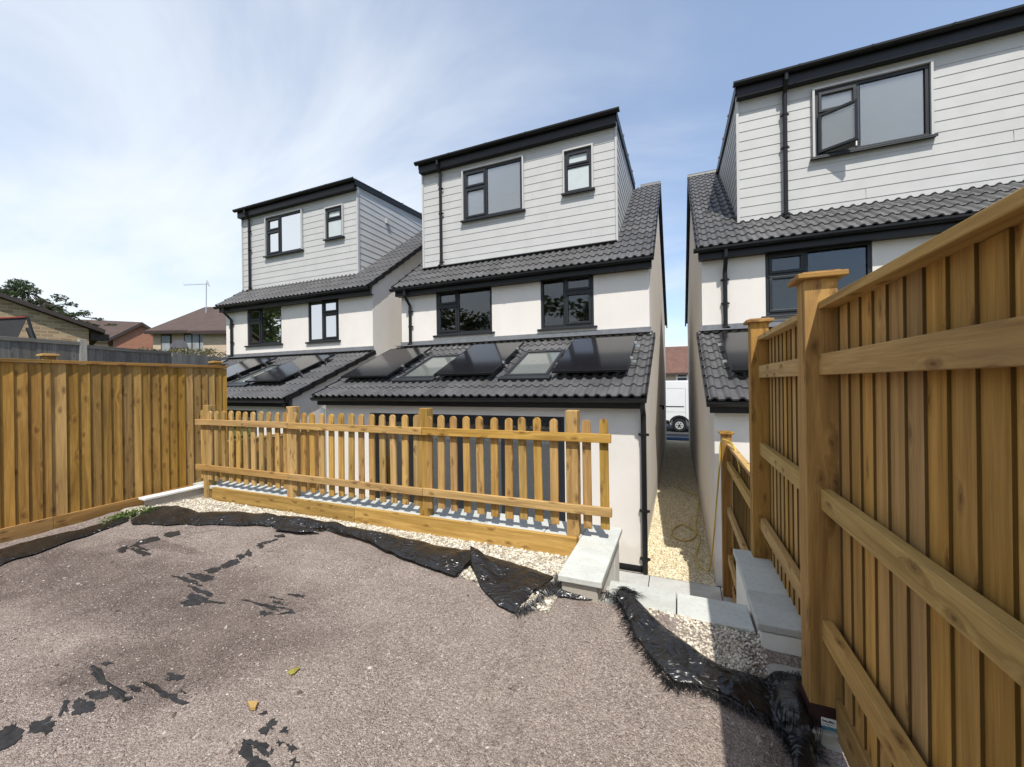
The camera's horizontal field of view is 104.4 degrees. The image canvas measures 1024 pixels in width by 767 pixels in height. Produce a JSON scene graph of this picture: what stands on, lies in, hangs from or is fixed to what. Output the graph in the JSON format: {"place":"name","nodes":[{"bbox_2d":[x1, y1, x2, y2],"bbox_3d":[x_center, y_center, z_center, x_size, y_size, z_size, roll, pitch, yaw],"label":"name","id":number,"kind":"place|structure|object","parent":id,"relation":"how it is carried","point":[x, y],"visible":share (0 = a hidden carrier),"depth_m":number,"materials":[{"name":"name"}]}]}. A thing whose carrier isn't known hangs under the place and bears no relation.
{"place":"outdoors","nodes":[
{"label":"outdoors","id":0,"kind":"place"},
{"bbox_2d":[212,524,429,567],"bbox_3d":[-1.906,2.038,3.946,5.120,1.253,0.680,-1,0,23],"label":"soil bed","id":1,"kind":"object","parent":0,"point":[338,540],"visible":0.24,"depth_m":3.66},
{"bbox_2d":[121,497,568,613],"bbox_3d":[-1.960,2.032,3.816,5.120,1.267,0.920,-1,0,23],"label":"gravel strip","id":2,"kind":"object","parent":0,"point":[543,610],"visible":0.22,"depth_m":3.52,"materials":[{"name":"beige gravel"}]},
{"bbox_2d":[136,497,566,609],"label":"strip stones","id":3,"kind":"object","parent":2,"relation":"on","point":[459,543],"visible":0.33,"depth_m":3.53,"materials":[{"name":"beige gravel"}]},
{"bbox_2d":[131,506,616,621],"bbox_3d":[-1.738,1.372,3.535,5.290,0.129,0.737,-1,0,24],"label":"weed membrane","id":4,"kind":"object","parent":2,"relation":"on","point":[509,586],"visible":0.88,"depth_m":3.13,"materials":[{"name":"black fabric"}]},
{"bbox_2d":[0,511,848,766],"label":"soil bed","id":5,"kind":"object","parent":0,"point":[24,751],"visible":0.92,"depth_m":2.01,"materials":[{"name":"brown soil"}]},
{"bbox_2d":[0,516,127,564],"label":"membrane edge","id":6,"kind":"object","parent":5,"relation":"on","point":[22,549],"visible":0.98,"depth_m":3.64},
{"bbox_2d":[0,662,134,750],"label":"membrane scrap","id":7,"kind":"object","parent":5,"relation":"on","point":[10,735],"visible":1,"depth_m":1.82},
{"bbox_2d":[99,505,156,523],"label":"weeds","id":8,"kind":"object","parent":5,"relation":"on","point":[133,513],"visible":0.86,"depth_m":4.30,"materials":[{"name":"green plant"}]},
{"bbox_2d":[117,530,180,555],"bbox_3d":[-3.319,1.457,3.602,0.377,0.034,0.556,-1,0,-11],"label":"membrane scrap","id":9,"kind":"object","parent":5,"relation":"on","point":[146,541],"visible":1,"depth_m":3.62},
{"bbox_2d":[126,672,188,704],"bbox_3d":[-1.673,1.486,1.949,0.420,0.035,0.153,-1,0,15],"label":"membrane scrap","id":10,"kind":"object","parent":5,"relation":"on","point":[165,694],"visible":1,"depth_m":1.93,"materials":[{"name":"black fabric"}]},
{"bbox_2d":[170,534,284,605],"bbox_3d":[-2.326,1.459,3.160,0.604,0.044,1.176,-1,0,-12],"label":"membrane scrap","id":11,"kind":"object","parent":5,"relation":"on","point":[193,599],"visible":1,"depth_m":2.95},
{"bbox_2d":[248,701,257,709],"bbox_3d":[-1.159,1.443,1.786,0.035,0.017,0.070,-1,0,-45],"label":"wood offcut","id":12,"kind":"object","parent":5,"relation":"on","point":[252,705],"visible":1,"depth_m":1.78,"materials":[{"name":"brown wood"}]},
{"bbox_2d":[238,710,299,766],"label":"membrane scrap","id":13,"kind":"object","parent":5,"relation":"on","point":[245,752],"visible":1,"depth_m":1.59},
{"bbox_2d":[241,594,305,616],"bbox_3d":[-1.595,1.444,2.577,0.448,0.041,0.272,-1,0,-7],"label":"membrane scrap","id":14,"kind":"object","parent":5,"relation":"on","point":[264,613],"visible":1,"depth_m":2.56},
{"bbox_2d":[288,666,298,674],"bbox_3d":[-1.093,1.434,1.994,0.044,0.012,0.051,-1,0,35],"label":"fallen leaf","id":15,"kind":"object","parent":5,"relation":"on","point":[292,670],"visible":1,"depth_m":1.99,"materials":[{"name":"yellow plant"}]},
{"bbox_2d":[0,525,764,764],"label":"soil stones","id":16,"kind":"object","parent":5,"relation":"on","point":[431,740],"visible":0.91,"depth_m":2.12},
{"bbox_2d":[607,585,832,766],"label":"frayed membrane","id":17,"kind":"object","parent":5,"relation":"on","point":[775,698],"visible":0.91,"depth_m":1.86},
{"bbox_2d":[646,607,767,676],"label":"step stones","id":18,"kind":"object","parent":17,"relation":"on","point":[734,664],"visible":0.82,"depth_m":2.15,"materials":[{"name":"beige gravel"}]},
{"bbox_2d":[767,663,842,752],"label":"base slab","id":19,"kind":"structure","parent":5,"relation":"on","point":[829,740],"depth_m":1.67,"materials":[{"name":"concrete"}]},
{"bbox_2d":[743,187,1023,766],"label":"board fence","id":20,"kind":"object","parent":19,"relation":"on","point":[886,424],"visible":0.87,"depth_m":1.14,"materials":[{"name":"brown wood"}]},
{"bbox_2d":[0,0,1023,346],"label":"sky","id":21,"kind":"structure","parent":0,"point":[132,132],"materials":[{"name":"blue"}]},
{"bbox_2d":[619,570,722,599],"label":"ground","id":22,"kind":"structure","parent":0,"point":[667,578],"depth_m":5.34,"materials":[{"name":"grey concrete"}]},
{"bbox_2d":[209,177,422,491],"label":"detached house","id":23,"kind":"structure","parent":22,"relation":"on","point":[314,305],"depth_m":11.29,"materials":[{"name":"paint"}]},
{"bbox_2d":[227,410,256,439],"bbox_3d":[-7.047,1.631,9.148,3.640,2.080,0.080,-1,0,23],"label":"door","id":24,"kind":"structure","parent":23,"relation":"in","point":[248,411],"depth_m":8.63,"materials":[{"name":"plastic"}]},
{"bbox_2d":[244,307,282,346],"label":"window","id":25,"kind":"structure","parent":23,"relation":"in","point":[264,326],"depth_m":11.73,"materials":[{"name":"plastic"}]},
{"bbox_2d":[263,208,303,257],"bbox_3d":[-7.011,-4.587,12.198,1.690,1.275,0.140,-1,0,23],"label":"window","id":26,"kind":"structure","parent":23,"relation":"in","point":[283,232],"depth_m":12.22,"materials":[{"name":"plastic"}]},
{"bbox_2d":[305,300,340,343],"bbox_3d":[-5.122,-1.694,10.804,1.260,1.180,0.140,-1,0,23],"label":"window","id":27,"kind":"structure","parent":23,"relation":"in","point":[324,316],"depth_m":10.80,"materials":[{"name":"plastic"}]},
{"bbox_2d":[323,203,344,240],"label":"window","id":28,"kind":"structure","parent":23,"relation":"in","point":[333,215],"depth_m":11.42,"materials":[{"name":"plastic"}]},
{"bbox_2d":[193,478,621,601],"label":"retaining wall","id":29,"kind":"structure","parent":22,"relation":"on","point":[590,569],"depth_m":3.38,"materials":[{"name":"concrete"}]},
{"bbox_2d":[138,485,203,506],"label":"edging kerb","id":30,"kind":"structure","parent":29,"relation":"on","point":[185,493],"depth_m":4.89,"materials":[{"name":"concrete"}]},
{"bbox_2d":[195,405,611,556],"bbox_3d":[-1.635,0.896,4.187,5.283,1.290,0.141,-1,0,23],"label":"picket fence","id":31,"kind":"object","parent":29,"relation":"on","point":[296,478],"visible":0.98,"depth_m":3.84,"materials":[{"name":"brown wood"}]},
{"bbox_2d":[310,106,666,573],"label":"detached house","id":32,"kind":"structure","parent":22,"relation":"on","point":[530,287],"depth_m":8.46,"materials":[{"name":"white paint"}]},
{"bbox_2d":[433,287,494,336],"bbox_3d":[-1.114,-1.658,9.137,1.600,1.125,0.140,-1,0,23],"label":"window","id":33,"kind":"structure","parent":32,"relation":"in","point":[447,305],"depth_m":9.21,"materials":[{"name":"plastic"}]},
{"bbox_2d":[370,413,565,521],"bbox_3d":[-0.880,1.551,6.581,3.640,2.080,0.080,-1,0,23],"label":"door","id":34,"kind":"structure","parent":32,"relation":"in","point":[545,420],"depth_m":6.52,"materials":[{"name":"plastic"}]},
{"bbox_2d":[460,155,525,222],"bbox_3d":[-0.474,-4.602,9.477,1.690,1.295,0.140,-1,0,23],"label":"window","id":35,"kind":"structure","parent":32,"relation":"in","point":[465,188],"depth_m":9.55,"materials":[{"name":"plastic"}]},
{"bbox_2d":[537,276,597,331],"bbox_3d":[1.129,-1.682,8.203,1.260,1.155,0.140,-1,0,23],"label":"window","id":36,"kind":"structure","parent":32,"relation":"in","point":[589,290],"depth_m":8.15,"materials":[{"name":"plastic"}]},
{"bbox_2d":[561,143,594,195],"bbox_3d":[1.441,-4.651,8.680,0.740,1.005,0.140,-1,0,23],"label":"window","id":37,"kind":"structure","parent":32,"relation":"in","point":[578,172],"depth_m":8.69,"materials":[{"name":"plastic"}]},
{"bbox_2d":[665,346,687,380],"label":"red roof house","id":38,"kind":"structure","parent":22,"relation":"on","point":[676,362],"depth_m":39.29,"materials":[{"name":"brown tile"}]},
{"bbox_2d":[676,375,687,380],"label":"window","id":39,"kind":"structure","parent":38,"relation":"in","point":[678,377],"depth_m":38.24,"materials":[{"name":"black glass"}]},
{"bbox_2d":[602,580,756,634],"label":"garden steps","id":40,"kind":"structure","parent":22,"relation":"on","point":[718,613],"depth_m":2.47,"materials":[{"name":"concrete"}]},
{"bbox_2d":[733,549,801,656],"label":"stair wall","id":41,"kind":"structure","parent":22,"relation":"on","point":[762,594],"depth_m":2.36,"materials":[{"name":"concrete"}]},
{"bbox_2d":[685,4,1023,586],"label":"detached house","id":42,"kind":"structure","parent":22,"relation":"on","point":[859,163],"depth_m":6.77,"materials":[{"name":"paint"}]},
{"bbox_2d":[761,242,871,317],"bbox_3d":[5.039,-1.685,6.575,1.590,1.140,0.140,-1,0,23],"label":"window","id":43,"kind":"structure","parent":42,"relation":"in","point":[770,275],"depth_m":6.72,"materials":[{"name":"plastic"}]},
{"bbox_2d":[810,59,938,160],"bbox_3d":[6.036,-4.591,6.652,1.680,1.265,0.353,-1,0,23],"label":"window","id":44,"kind":"structure","parent":42,"relation":"in","point":[927,67],"depth_m":6.73,"materials":[{"name":"plastic"}]},
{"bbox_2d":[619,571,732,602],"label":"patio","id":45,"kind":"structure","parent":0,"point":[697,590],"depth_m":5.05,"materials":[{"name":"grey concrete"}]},
{"bbox_2d":[228,430,319,490],"bbox_3d":[-4.025,1.730,6.646,0.060,1.745,2.040,-1,0,23],"label":"patio divider fence","id":46,"kind":"object","parent":45,"relation":"on","point":[282,462],"visible":0.1,"depth_m":6.67,"materials":[{"name":"brown wood"}]},
{"bbox_2d":[718,430,750,602],"bbox_3d":[2.253,1.586,3.972,0.160,2.010,1.970,-1,0,23],"label":"board fence","id":47,"kind":"object","parent":45,"relation":"on","point":[735,516],"visible":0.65,"depth_m":4.55,"materials":[{"name":"brown wood"}]},
{"bbox_2d":[666,420,688,440],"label":"road","id":48,"kind":"structure","parent":0,"point":[671,431],"depth_m":20.52,"materials":[{"name":"grey asphalt"}]},
{"bbox_2d":[666,381,688,431],"bbox_3d":[10.653,1.165,20.832,5.970,2.675,2.004,-1,0,23],"label":"parked van","id":49,"kind":"object","parent":48,"relation":"on","point":[677,409],"visible":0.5,"depth_m":20.64,"materials":[{"name":"white paint"}]},
{"bbox_2d":[666,436,688,439],"bbox_3d":[7.599,2.482,17.918,3.407,0.140,0.500,-1,0,23],"label":"blue barrier","id":50,"kind":"object","parent":48,"relation":"on","point":[676,438],"visible":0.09,"depth_m":17.90,"materials":[{"name":"paint"}]},
{"bbox_2d":[642,440,716,585],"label":"gravel path","id":51,"kind":"structure","parent":0,"point":[671,444],"depth_m":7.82,"materials":[{"name":"beige gravel"}]},
{"bbox_2d":[658,446,698,499],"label":"path stones","id":52,"kind":"object","parent":51,"relation":"on","point":[668,479],"visible":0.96,"depth_m":11.16,"materials":[{"name":"beige gravel"}]},
{"bbox_2d":[671,439,739,571],"bbox_3d":[3.949,1.597,9.211,0.642,1.923,10.973,-1,0,20],"label":"garden hose","id":53,"kind":"object","parent":51,"relation":"on","point":[733,445],"visible":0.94,"depth_m":5.28,"materials":[{"name":"rubber"}]},
{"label":"higher ground","id":54,"kind":"structure","parent":0,"visible":0},
{"bbox_2d":[0,316,36,338],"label":"swing seat canopy","id":55,"kind":"object","parent":54,"relation":"on","point":[11,326],"visible":0.64,"depth_m":11.00,"materials":[{"name":"fabric"}]},
{"bbox_2d":[0,292,108,344],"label":"brick bungalow","id":56,"kind":"object","parent":54,"relation":"on","point":[49,324],"visible":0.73,"depth_m":14.25,"materials":[{"name":"beige brick"}]},
{"bbox_2d":[0,278,117,326],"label":"pine tree","id":57,"kind":"object","parent":54,"relation":"on","point":[18,288],"visible":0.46,"depth_m":22.05,"materials":[{"name":"green plant"}]},
{"bbox_2d":[0,336,171,366],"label":"old grey fence","id":58,"kind":"object","parent":54,"relation":"on","point":[31,348],"visible":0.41,"depth_m":7.99,"materials":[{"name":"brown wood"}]},
{"bbox_2d":[77,319,140,346],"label":"brown roof house","id":59,"kind":"structure","parent":54,"relation":"on","point":[120,327],"depth_m":39.21,"materials":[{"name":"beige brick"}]},
{"bbox_2d":[107,322,152,349],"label":"red brick house","id":60,"kind":"structure","parent":54,"relation":"on","point":[135,337],"depth_m":34.36,"materials":[{"name":"brown brick"}]},
{"bbox_2d":[138,347,168,350],"bbox_3d":[-13.204,-0.151,14.967,1.221,2.456,1.102,-1,0,23],"label":"shrub","id":61,"kind":"object","parent":54,"relation":"on","point":[143,348],"visible":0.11,"depth_m":14.84,"materials":[{"name":"green plant"}]},
{"bbox_2d":[169,339,187,350],"bbox_3d":[-15.745,-0.482,18.777,1.222,3.170,0.404,-1,0,0],"label":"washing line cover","id":62,"kind":"object","parent":54,"relation":"on","point":[179,343],"visible":0.49,"depth_m":18.60,"materials":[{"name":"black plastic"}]},
{"bbox_2d":[144,307,226,356],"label":"cream brick house","id":63,"kind":"structure","parent":54,"relation":"on","point":[201,328],"depth_m":25.81,"materials":[{"name":"brown tile"}]},
{"bbox_2d":[161,334,171,350],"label":"window","id":64,"kind":"structure","parent":63,"relation":"in","point":[166,340],"depth_m":25.85,"materials":[{"name":"white glass"}]},
{"bbox_2d":[184,333,202,353],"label":"window","id":65,"kind":"structure","parent":63,"relation":"in","point":[194,341],"depth_m":25.80,"materials":[{"name":"white glass"}]},
{"bbox_2d":[185,280,209,312],"bbox_3d":[-23.000,-6.164,28.987,1.938,2.721,0.368,-1,0,0],"label":"tv aerial","id":66,"kind":"object","parent":63,"relation":"attached to","point":[206,291],"visible":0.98,"depth_m":28.99,"materials":[{"name":"grey metal"}]},
{"bbox_2d":[166,347,225,356],"bbox_3d":[-11.398,-0.166,14.526,1.864,2.439,1.740,-1,0,23],"label":"shrub","id":67,"kind":"object","parent":54,"relation":"on","point":[182,350],"visible":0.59,"depth_m":14.31,"materials":[{"name":"green plant"}]},
{"bbox_2d":[172,352,229,367],"bbox_3d":[-8.628,0.128,11.120,0.022,1.868,2.055,-1,0,0],"label":"pale grey fence","id":68,"kind":"object","parent":54,"relation":"on","point":[187,359],"visible":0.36,"depth_m":10.73,"materials":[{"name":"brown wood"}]},
{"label":"far garden","id":69,"kind":"structure","parent":0,"visible":0},
{"bbox_2d":[0,353,228,542],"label":"side fence","id":70,"kind":"object","parent":69,"relation":"on","point":[89,440],"visible":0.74,"depth_m":4.36,"materials":[{"name":"brown wood"}]}
]}

